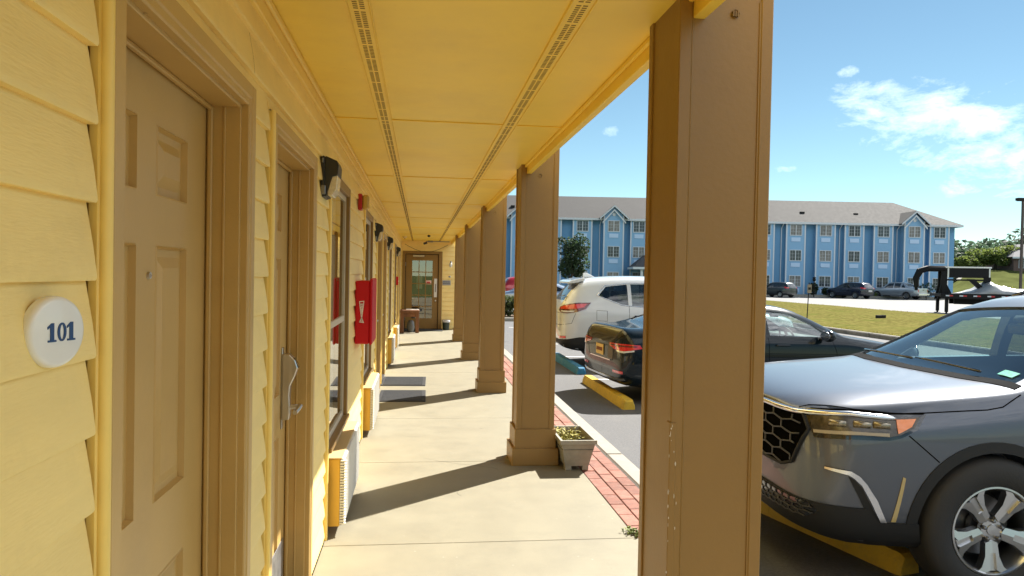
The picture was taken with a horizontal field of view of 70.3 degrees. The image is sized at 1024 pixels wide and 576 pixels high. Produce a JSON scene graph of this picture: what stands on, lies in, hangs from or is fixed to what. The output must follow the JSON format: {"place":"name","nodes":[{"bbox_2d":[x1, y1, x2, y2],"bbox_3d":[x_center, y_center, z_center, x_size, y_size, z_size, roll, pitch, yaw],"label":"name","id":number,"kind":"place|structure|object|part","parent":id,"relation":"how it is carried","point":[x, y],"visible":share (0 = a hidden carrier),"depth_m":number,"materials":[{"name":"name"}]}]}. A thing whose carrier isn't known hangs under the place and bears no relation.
{"place":"outdoors","nodes":[
{"label":"outdoors","id":0,"kind":"place"},
{"bbox_2d":[505,295,513,316],"bbox_3d":[-0.173,0.776,28.216,4.142,1.071,0.949,1,1,0],"label":"hedge","id":1,"kind":"object","parent":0,"point":[509,305],"visible":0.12,"depth_m":28.02,"materials":[{"name":"green plant"}]},
{"bbox_2d":[504,355,638,523],"bbox_3d":[-0.748,1.522,9.463,2.260,0.388,30.900,1,1,-7],"label":"walkway base","id":2,"kind":"object","parent":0,"point":[598,448],"depth_m":6.03,"materials":[{"name":"red brick"}]},
{"bbox_2d":[312,329,637,575],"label":"walkway","id":3,"kind":"structure","parent":2,"relation":"on","point":[411,512],"depth_m":4.82,"materials":[{"name":"beige concrete"}]},
{"bbox_2d":[379,390,425,401],"bbox_3d":[-1.333,1.307,8.856,0.560,0.014,0.810,1,1,-7],"label":"door mat","id":4,"kind":"object","parent":3,"relation":"on","point":[402,395],"depth_m":8.78,"materials":[{"name":"black rubber"}]},
{"bbox_2d":[380,377,425,385],"bbox_3d":[-1.494,1.283,10.050,0.600,0.014,0.820,1,1,-6],"label":"door mat","id":5,"kind":"object","parent":3,"relation":"on","point":[403,381],"depth_m":9.94,"materials":[{"name":"black"}]},
{"bbox_2d":[400,309,418,332],"bbox_3d":[-2.594,0.834,18.461,0.480,0.570,0.600,1,1,-7],"label":"bench","id":6,"kind":"object","parent":3,"relation":"on","point":[408,313],"visible":1,"depth_m":18.18,"materials":[{"name":"brown wood"}]},
{"bbox_2d":[407,320,414,331],"bbox_3d":[-2.572,0.969,18.467,0.200,0.300,0.197,1,1,-7],"label":"vase","id":7,"kind":"object","parent":3,"relation":"on","point":[410,326],"visible":1,"depth_m":18.39,"materials":[{"name":"grey ceramic"}]},
{"bbox_2d":[404,328,441,330],"bbox_3d":[-2.364,1.102,19.156,1.050,0.015,0.650,1,1,-7],"label":"door mat","id":8,"kind":"object","parent":3,"relation":"on","point":[426,329],"depth_m":19.07,"materials":[{"name":"grey"}]},
{"bbox_2d":[442,320,449,329],"bbox_3d":[-1.757,0.979,19.356,0.226,0.260,0.226,1,1,-7],"label":"plant pot","id":9,"kind":"object","parent":3,"relation":"on","point":[445,324],"visible":1,"depth_m":19.28,"materials":[{"name":"grey"}]},
{"bbox_2d":[554,426,596,470],"bbox_3d":[0.437,1.269,5.827,0.364,0.270,0.550,1,1,-7],"label":"planter","id":10,"kind":"object","parent":3,"relation":"on","point":[575,445],"visible":0.94,"depth_m":5.61,"materials":[{"name":"concrete"}]},
{"bbox_2d":[621,525,638,537],"bbox_3d":[0.730,1.424,4.230,0.111,0.037,0.220,0,1,-37],"label":"weed clump","id":11,"kind":"object","parent":3,"relation":"on","point":[633,531],"visible":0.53,"depth_m":4.25,"materials":[{"name":"green plant"}]},
{"bbox_2d":[504,356,638,535],"bbox_3d":[-0.420,1.258,14.492,0.302,0.049,20.700,1,1,-7],"label":"brick strip","id":12,"kind":"object","parent":2,"relation":"on","point":[614,478],"visible":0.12,"depth_m":5.33,"materials":[{"name":"red brick"}]},
{"bbox_2d":[504,312,988,575],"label":"parking lot","id":13,"kind":"structure","parent":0,"point":[786,550],"depth_m":7.47,"materials":[{"name":"grey asphalt"}]},
{"bbox_2d":[505,276,513,290],"bbox_3d":[1.619,0.174,41.003,4.634,1.663,1.838,1,1,-12],"label":"parked suv","id":14,"kind":"object","parent":13,"relation":"on","point":[509,283],"visible":0.03,"depth_m":39.84,"materials":[{"name":"red paint"}]},
{"bbox_2d":[505,317,513,320],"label":"bed kerb","id":15,"kind":"structure","parent":13,"relation":"on","point":[509,318],"depth_m":26.94,"materials":[{"name":"concrete"}]},
{"bbox_2d":[505,283,564,308],"bbox_3d":[1.025,0.410,33.507,4.897,1.437,1.858,1,1,5],"label":"parked sedan","id":16,"kind":"object","parent":13,"relation":"on","point":[560,287],"visible":0.02,"depth_m":32.70,"materials":[{"name":"metal"}]},
{"bbox_2d":[512,327,608,379],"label":"parking lines","id":17,"kind":"object","parent":13,"relation":"on","point":[580,356],"visible":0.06,"depth_m":15.54,"materials":[{"name":"paint"}]},
{"bbox_2d":[555,353,585,374],"bbox_3d":[1.066,1.427,13.949,0.180,0.128,2.450,1,1,-7],"label":"wheel stop","id":18,"kind":"object","parent":13,"relation":"on","point":[571,365],"visible":0.92,"depth_m":13.44,"materials":[{"name":"blue paint"}]},
{"bbox_2d":[557,232,589,278],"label":"pear tree","id":19,"kind":"object","parent":13,"relation":"on","point":[570,262],"visible":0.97,"depth_m":59.63,"materials":[{"name":"green plant"}]},
{"bbox_2d":[582,375,634,409],"bbox_3d":[1.372,1.492,10.637,0.180,0.128,2.400,1,1,-7],"label":"wheel stop","id":20,"kind":"object","parent":13,"relation":"on","point":[614,396],"visible":1,"depth_m":10.23,"materials":[{"name":"yellow paint"}]},
{"bbox_2d":[556,273,792,354],"bbox_3d":[3.135,0.622,14.583,4.648,1.796,2.270,1,1,-6],"label":"parked suv","id":21,"kind":"object","parent":13,"relation":"on","point":[586,301],"visible":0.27,"depth_m":13.65,"materials":[{"name":"white paint"}]},
{"bbox_3d":[1.075,0.078,14.367,0.267,0.331,1.196,1,1,-6],"label":"rear window","id":22,"kind":"part","parent":21,"relation":"part of","materials":[{"name":"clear glass"}]},
{"bbox_3d":[1.898,0.130,13.694,0.560,0.386,0.175,1,1,-6],"label":"side window","id":23,"kind":"part","parent":21,"relation":"part of","materials":[{"name":"black glass"}]},
{"bbox_3d":[2.648,0.164,13.772,0.810,0.460,0.198,1,1,-6],"label":"side window","id":24,"kind":"part","parent":21,"relation":"part of","materials":[{"name":"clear glass"}]},
{"bbox_2d":[584,305,882,387],"bbox_3d":[3.536,0.898,10.970,4.675,1.388,2.310,1,1,-12],"label":"parked sedan","id":25,"kind":"object","parent":13,"relation":"on","point":[614,351],"visible":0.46,"depth_m":10.19,"materials":[{"name":"black paint"}]},
{"bbox_3d":[2.192,0.394,10.669,0.624,0.217,1.316,1,1,-12],"label":"rear window","id":26,"kind":"part","parent":25,"relation":"part of","materials":[{"name":"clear glass"}]},
{"bbox_2d":[761,501,918,575],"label":"wheel stop","id":27,"kind":"object","parent":13,"relation":"on","point":[899,561],"visible":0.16,"depth_m":4.44,"materials":[{"name":"yellow paint"}]},
{"bbox_2d":[761,291,1023,575],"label":"parked suv","id":28,"kind":"object","parent":13,"relation":"on","point":[899,442],"visible":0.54,"depth_m":3.95,"materials":[{"name":"grey paint"}]},
{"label":"side window","id":29,"kind":"part","parent":28,"relation":"part of","materials":[{"name":"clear glass"}]},
{"bbox_2d":[508,0,1023,247],"label":"sky","id":30,"kind":"structure","parent":0,"point":[918,105],"materials":[{"name":"blue"}]},
{"bbox_2d":[766,300,999,347],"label":"lawn bank","id":31,"kind":"structure","parent":0,"point":[981,331],"depth_m":28.89,"materials":[{"name":"green plant"}]},
{"bbox_2d":[807,283,811,317],"bbox_3d":[12.444,0.575,30.500,0.180,1.602,0.059,1,1,0],"label":"sign post","id":32,"kind":"object","parent":31,"relation":"on","point":[809,288],"visible":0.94,"depth_m":30.47,"materials":[{"name":"black metal"}]},
{"bbox_2d":[875,315,885,317],"bbox_3d":[15.465,1.194,30.521,0.380,0.130,0.160,1,1,0],"label":"ground box","id":33,"kind":"object","parent":31,"relation":"on","point":[880,316],"visible":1,"depth_m":30.45,"materials":[{"name":"black"}]},
{"bbox_2d":[766,296,1000,318],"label":"hotel parking lot","id":34,"kind":"structure","parent":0,"point":[919,305],"depth_m":58.12,"materials":[{"name":"concrete"}]},
{"bbox_2d":[766,282,796,297],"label":"parked hatchback","id":35,"kind":"object","parent":34,"relation":"on","point":[781,289],"visible":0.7,"depth_m":71.26,"materials":[{"name":"grey paint"}]},
{"bbox_2d":[812,277,815,296],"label":"path lamp","id":36,"kind":"object","parent":34,"relation":"on","point":[814,279],"visible":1,"depth_m":75.35,"materials":[{"name":"black metal"}]},
{"bbox_2d":[810,283,818,294],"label":"shrub","id":37,"kind":"object","parent":34,"relation":"on","point":[816,288],"visible":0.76,"depth_m":75.84,"materials":[{"name":"green plant"}]},
{"bbox_2d":[821,287,827,294],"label":"shrub","id":38,"kind":"object","parent":34,"relation":"on","point":[824,291],"visible":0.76,"depth_m":76.11,"materials":[{"name":"green plant"}]},
{"bbox_2d":[826,282,874,298],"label":"parked suv","id":39,"kind":"object","parent":34,"relation":"on","point":[855,290],"visible":1,"depth_m":72.79,"materials":[{"name":"black paint"}]},
{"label":"side window","id":40,"kind":"part","parent":39,"relation":"part of","materials":[{"name":"black glass"}]},
{"bbox_2d":[874,282,928,299],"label":"parked pickup","id":41,"kind":"object","parent":34,"relation":"on","point":[906,290],"visible":0.92,"depth_m":73.93,"materials":[{"name":"silver metal"}]},
{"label":"side window","id":42,"kind":"part","parent":41,"relation":"part of","materials":[{"name":"black glass"}]},
{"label":"side window","id":43,"kind":"part","parent":41,"relation":"part of","materials":[{"name":"black glass"}]},
{"bbox_2d":[919,282,935,299],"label":"shrub","id":44,"kind":"object","parent":34,"relation":"on","point":[928,284],"visible":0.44,"depth_m":74.30,"materials":[{"name":"green plant"}]},
{"bbox_2d":[913,266,1010,313],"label":"gooseneck trailer","id":45,"kind":"object","parent":34,"relation":"on","point":[943,291],"visible":0.93,"depth_m":41.27,"materials":[{"name":"black metal"}]},
{"bbox_2d":[955,281,1023,294],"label":"silver tarp","id":46,"kind":"object","parent":45,"relation":"on","point":[989,288],"visible":0.9,"depth_m":40.43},
{"bbox_2d":[1015,198,1023,288],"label":"light pole","id":47,"kind":"object","parent":34,"relation":"on","point":[1021,243],"visible":0.63,"depth_m":61.88,"materials":[{"name":"brown metal"}]},
{"bbox_2d":[953,269,1023,292],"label":"hill","id":48,"kind":"structure","parent":0,"point":[1008,278],"depth_m":96.77,"materials":[{"name":"green plant"}]},
{"bbox_2d":[954,255,980,266],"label":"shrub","id":49,"kind":"object","parent":48,"relation":"on","point":[965,261],"visible":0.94,"depth_m":106.93,"materials":[{"name":"green plant"}]},
{"bbox_2d":[953,229,1023,282],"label":"woods","id":50,"kind":"object","parent":48,"relation":"on","point":[961,251],"visible":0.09,"depth_m":170.94,"materials":[{"name":"green plant"}]},
{"bbox_2d":[966,245,1019,269],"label":"maple tree","id":51,"kind":"object","parent":48,"relation":"on","point":[996,256],"visible":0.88,"depth_m":106.78,"materials":[{"name":"green plant"}]},
{"bbox_2d":[985,244,1023,270],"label":"brick house","id":52,"kind":"structure","parent":48,"relation":"on","point":[1014,256],"depth_m":104.89,"materials":[{"name":"brick"}]},
{"label":"ground","id":53,"kind":"structure","parent":0,"visible":0},
{"bbox_2d":[0,0,773,575],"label":"motel building","id":54,"kind":"structure","parent":53,"relation":"on","point":[190,242],"depth_m":2.26,"materials":[{"name":"yellow paint"}]},
{"bbox_2d":[23,296,83,367],"bbox_3d":[-0.622,0.060,0.990,0.016,0.098,0.098,1,1,10],"label":"number plaque","id":55,"kind":"object","parent":54,"relation":"attached to","point":[53,326],"visible":1,"depth_m":0.98,"materials":[{"name":"white plastic"}]},
{"bbox_2d":[85,0,255,575],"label":"door","id":56,"kind":"structure","parent":54,"relation":"in","point":[173,140],"depth_m":1.76,"materials":[{"name":"beige paint"}]},
{"bbox_2d":[261,110,317,575],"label":"door","id":57,"kind":"structure","parent":54,"relation":"in","point":[292,173],"depth_m":3.35,"materials":[{"name":"beige paint"}]},
{"bbox_2d":[321,156,341,199],"bbox_3d":[-0.941,-0.572,3.796,0.088,0.208,0.187,1,1,-7],"label":"wall lamp","id":58,"kind":"object","parent":54,"relation":"attached to","point":[331,176],"visible":0.98,"depth_m":3.72,"materials":[{"name":"black metal"}]},
{"bbox_2d":[323,179,350,540],"bbox_3d":[-1.150,0.354,4.564,0.176,2.083,1.092,1,1,-7],"label":"window","id":59,"kind":"structure","parent":54,"relation":"in","point":[338,213],"depth_m":4.62,"materials":[{"name":"brown paint"}]},
{"bbox_2d":[328,417,359,526],"bbox_3d":[-1.108,1.118,4.636,0.202,0.455,1.038,1,1,-7],"label":"air conditioner","id":60,"kind":"object","parent":54,"relation":"attached to","point":[343,467],"visible":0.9,"depth_m":4.19,"materials":[{"name":"white metal"}]},
{"bbox_2d":[358,194,369,210],"bbox_3d":[-1.201,-0.695,5.903,0.085,0.130,0.110,1,1,-7],"label":"alarm strobe","id":61,"kind":"object","parent":54,"relation":"attached to","point":[363,201],"visible":1,"depth_m":5.86,"materials":[{"name":"red"}]},
{"bbox_2d":[354,278,376,344],"bbox_3d":[-1.208,0.183,6.021,0.136,0.532,0.554,1,1,-7],"label":"red cabinet","id":62,"kind":"object","parent":54,"relation":"attached to","point":[365,309],"visible":1,"depth_m":5.76,"materials":[{"name":"plastic"}]},
{"bbox_2d":[360,209,373,438],"bbox_3d":[-1.462,0.304,7.044,0.175,2.083,1.092,1,1,-7],"label":"window","id":63,"kind":"structure","parent":54,"relation":"in","point":[368,220],"depth_m":7.12,"materials":[{"name":"brown paint"}]},
{"bbox_2d":[363,373,379,430],"bbox_3d":[-1.426,1.067,7.156,0.202,0.455,1.038,1,1,-7],"label":"air conditioner","id":64,"kind":"object","parent":54,"relation":"attached to","point":[370,399],"visible":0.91,"depth_m":6.66,"materials":[{"name":"yellow metal"}]},
{"bbox_2d":[374,239,382,389],"bbox_3d":[-1.705,0.288,8.910,0.159,2.040,1.022,1,1,-7],"label":"door","id":65,"kind":"structure","parent":54,"relation":"in","point":[379,245],"depth_m":9.35,"materials":[{"name":"beige paint"}]},
{"bbox_2d":[375,223,383,241],"bbox_3d":[-1.499,-0.627,8.221,0.088,0.208,0.187,1,1,-7],"label":"wall lamp","id":66,"kind":"object","parent":54,"relation":"attached to","point":[379,232],"visible":1,"depth_m":8.14,"materials":[{"name":"black metal"}]},
{"bbox_2d":[380,232,386,383],"bbox_3d":[-1.867,0.262,10.199,0.159,2.040,1.023,1,1,-7],"label":"door","id":67,"kind":"structure","parent":54,"relation":"in","point":[384,250],"depth_m":10.64,"materials":[{"name":"beige paint"}]},
{"bbox_2d":[386,236,391,367],"bbox_3d":[-2.086,0.203,12.004,0.173,2.083,1.092,1,1,-7],"label":"window","id":68,"kind":"structure","parent":54,"relation":"in","point":[389,258],"depth_m":12.39,"materials":[{"name":"brown paint"}]},
{"bbox_2d":[387,236,392,249],"bbox_3d":[-1.879,-0.688,11.237,0.088,0.208,0.187,1,1,-7],"label":"wall lamp","id":69,"kind":"object","parent":54,"relation":"attached to","point":[390,244],"visible":1,"depth_m":11.16,"materials":[{"name":"black metal"}]},
{"bbox_2d":[388,334,395,363],"bbox_3d":[-2.046,0.966,12.076,0.202,0.455,1.038,1,1,-7],"label":"air conditioner","id":70,"kind":"object","parent":54,"relation":"attached to","point":[391,347],"visible":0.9,"depth_m":11.58,"materials":[{"name":"yellow metal"}]},
{"bbox_2d":[392,242,396,333],"bbox_3d":[-2.398,0.152,14.484,0.171,2.083,1.092,1,1,-7],"label":"window","id":71,"kind":"structure","parent":54,"relation":"in","point":[395,246],"depth_m":14.94,"materials":[{"name":"brown paint"}]},
{"bbox_2d":[394,324,399,347],"bbox_3d":[-2.358,0.916,14.556,0.202,0.455,1.038,1,1,-7],"label":"air conditioner","id":72,"kind":"object","parent":54,"relation":"attached to","point":[396,329],"visible":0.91,"depth_m":14.06,"materials":[{"name":"yellow metal"}]},
{"bbox_2d":[396,256,398,323],"bbox_3d":[-2.627,0.139,16.230,0.159,2.040,1.022,1,1,-7],"label":"door","id":73,"kind":"structure","parent":54,"relation":"in","point":[397,286],"depth_m":16.67,"materials":[{"name":"beige paint"}]},
{"bbox_2d":[397,247,400,255],"bbox_3d":[-2.423,-0.776,15.552,0.088,0.208,0.187,1,1,-7],"label":"wall lamp","id":74,"kind":"object","parent":54,"relation":"attached to","point":[398,250],"visible":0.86,"depth_m":15.47,"materials":[{"name":"black metal"}]},
{"bbox_2d":[398,251,400,323],"bbox_3d":[-2.790,0.112,17.520,0.159,2.040,1.023,1,1,-7],"label":"door","id":75,"kind":"structure","parent":54,"relation":"in","point":[400,251],"depth_m":17.97,"materials":[{"name":"beige paint"}]},
{"bbox_2d":[402,251,442,328],"bbox_3d":[-2.420,0.057,19.581,1.060,2.090,0.190,1,1,-7],"label":"door","id":76,"kind":"structure","parent":54,"relation":"in","point":[427,323],"depth_m":19.54,"materials":[{"name":"brown paint"}]},
{"bbox_2d":[423,241,449,244],"bbox_3d":[-2.007,-1.194,19.317,0.699,0.111,0.100,1,1,-17],"label":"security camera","id":77,"kind":"object","parent":54,"relation":"attached to","point":[424,243],"visible":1,"depth_m":19.28,"materials":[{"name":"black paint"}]},
{"bbox_2d":[442,280,450,284],"bbox_3d":[-1.760,-0.141,19.570,0.220,0.130,0.010,1,1,-7],"label":"wall sign","id":78,"kind":"object","parent":54,"relation":"attached to","point":[446,282],"visible":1,"depth_m":19.57,"materials":[{"name":"grey"}]},
{"bbox_2d":[504,349,639,485],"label":"kerb","id":79,"kind":"structure","parent":53,"relation":"on","point":[626,466],"depth_m":6.52,"materials":[{"name":"concrete"}]},
{"bbox_2d":[506,195,963,299],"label":"hotel building","id":80,"kind":"structure","parent":53,"relation":"on","point":[829,244],"depth_m":77.40,"materials":[{"name":"blue paint"}]},
{"bbox_2d":[576,220,588,231],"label":"window","id":81,"kind":"structure","parent":80,"relation":"in","point":[582,225],"depth_m":77.31,"materials":[{"name":"grey glass"}]},
{"bbox_2d":[607,246,619,257],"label":"window","id":82,"kind":"structure","parent":80,"relation":"in","point":[612,251],"depth_m":76.90,"materials":[{"name":"grey glass"}]},
{"bbox_2d":[608,272,618,275],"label":"window","id":83,"kind":"structure","parent":80,"relation":"in","point":[609,273],"depth_m":76.96,"materials":[{"name":"grey glass"}]},
{"bbox_2d":[608,220,619,231],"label":"window","id":84,"kind":"structure","parent":80,"relation":"in","point":[614,225],"depth_m":76.86,"materials":[{"name":"grey glass"}]},
{"bbox_2d":[632,272,639,275],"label":"window","id":85,"kind":"structure","parent":80,"relation":"in","point":[633,273],"depth_m":77.39,"materials":[{"name":"grey glass"}]},
{"bbox_2d":[632,247,644,257],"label":"window","id":86,"kind":"structure","parent":80,"relation":"in","point":[638,252],"depth_m":77.35,"materials":[{"name":"grey glass"}]},
{"bbox_2d":[633,221,644,232],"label":"window","id":87,"kind":"structure","parent":80,"relation":"in","point":[638,226],"depth_m":77.31,"materials":[{"name":"grey glass"}]},
{"bbox_2d":[767,249,770,260],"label":"window","id":88,"kind":"structure","parent":80,"relation":"in","point":[769,250],"depth_m":77.35,"materials":[{"name":"grey glass"}]},
{"bbox_2d":[789,275,800,286],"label":"window","id":89,"kind":"structure","parent":80,"relation":"in","point":[796,279],"depth_m":77.41,"materials":[{"name":"grey glass"}]},
{"bbox_2d":[789,250,801,260],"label":"window","id":90,"kind":"structure","parent":80,"relation":"in","point":[794,255],"depth_m":77.35,"materials":[{"name":"grey glass"}]},
{"bbox_2d":[790,224,801,235],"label":"window","id":91,"kind":"structure","parent":80,"relation":"in","point":[795,229],"depth_m":77.31,"materials":[{"name":"grey glass"}]},
{"bbox_2d":[818,276,830,286],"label":"window","id":92,"kind":"structure","parent":80,"relation":"in","point":[824,281],"depth_m":77.41,"materials":[{"name":"grey glass"}]},
{"bbox_2d":[819,250,831,261],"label":"window","id":93,"kind":"structure","parent":80,"relation":"in","point":[824,255],"depth_m":77.35,"materials":[{"name":"grey glass"}]},
{"bbox_2d":[820,225,831,235],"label":"window","id":94,"kind":"structure","parent":80,"relation":"in","point":[824,230],"depth_m":77.31,"materials":[{"name":"grey glass"}]},
{"bbox_2d":[847,276,859,281],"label":"window","id":95,"kind":"structure","parent":80,"relation":"in","point":[849,278],"depth_m":77.39,"materials":[{"name":"grey glass"}]},
{"bbox_2d":[848,251,859,261],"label":"window","id":96,"kind":"structure","parent":80,"relation":"in","point":[852,256],"depth_m":77.35,"materials":[{"name":"grey glass"}]},
{"bbox_2d":[848,225,860,236],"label":"window","id":97,"kind":"structure","parent":80,"relation":"in","point":[854,230],"depth_m":77.29,"materials":[{"name":"grey glass"}]},
{"bbox_2d":[876,277,888,287],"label":"window","id":98,"kind":"structure","parent":80,"relation":"in","point":[880,281],"depth_m":77.41,"materials":[{"name":"grey glass"}]},
{"bbox_2d":[877,251,888,262],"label":"window","id":99,"kind":"structure","parent":80,"relation":"in","point":[882,256],"depth_m":77.35,"materials":[{"name":"grey glass"}]},
{"bbox_2d":[877,226,889,236],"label":"window","id":100,"kind":"structure","parent":80,"relation":"in","point":[883,231],"depth_m":77.31,"materials":[{"name":"grey glass"}]},
{"bbox_2d":[907,277,918,287],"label":"window","id":101,"kind":"structure","parent":80,"relation":"in","point":[910,280],"depth_m":76.96,"materials":[{"name":"grey glass"}]},
{"bbox_2d":[908,252,919,262],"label":"window","id":102,"kind":"structure","parent":80,"relation":"in","point":[912,257],"depth_m":76.90,"materials":[{"name":"grey glass"}]},
{"bbox_2d":[908,226,920,237],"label":"window","id":103,"kind":"structure","parent":80,"relation":"in","point":[914,231],"depth_m":76.86,"materials":[{"name":"grey glass"}]},
{"bbox_2d":[932,278,937,288],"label":"window","id":104,"kind":"structure","parent":80,"relation":"in","point":[934,280],"depth_m":77.41,"materials":[{"name":"grey glass"}]},
{"bbox_2d":[933,252,944,263],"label":"window","id":105,"kind":"structure","parent":80,"relation":"in","point":[938,258],"depth_m":77.35,"materials":[{"name":"grey glass"}]},
{"bbox_2d":[933,227,945,238],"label":"window","id":106,"kind":"structure","parent":80,"relation":"in","point":[939,232],"depth_m":77.31,"materials":[{"name":"grey glass"}]},
{"bbox_2d":[792,322,990,353],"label":"lawn kerb","id":107,"kind":"structure","parent":53,"relation":"on","point":[976,349],"depth_m":21.34,"materials":[{"name":"grey concrete"}]}
]}

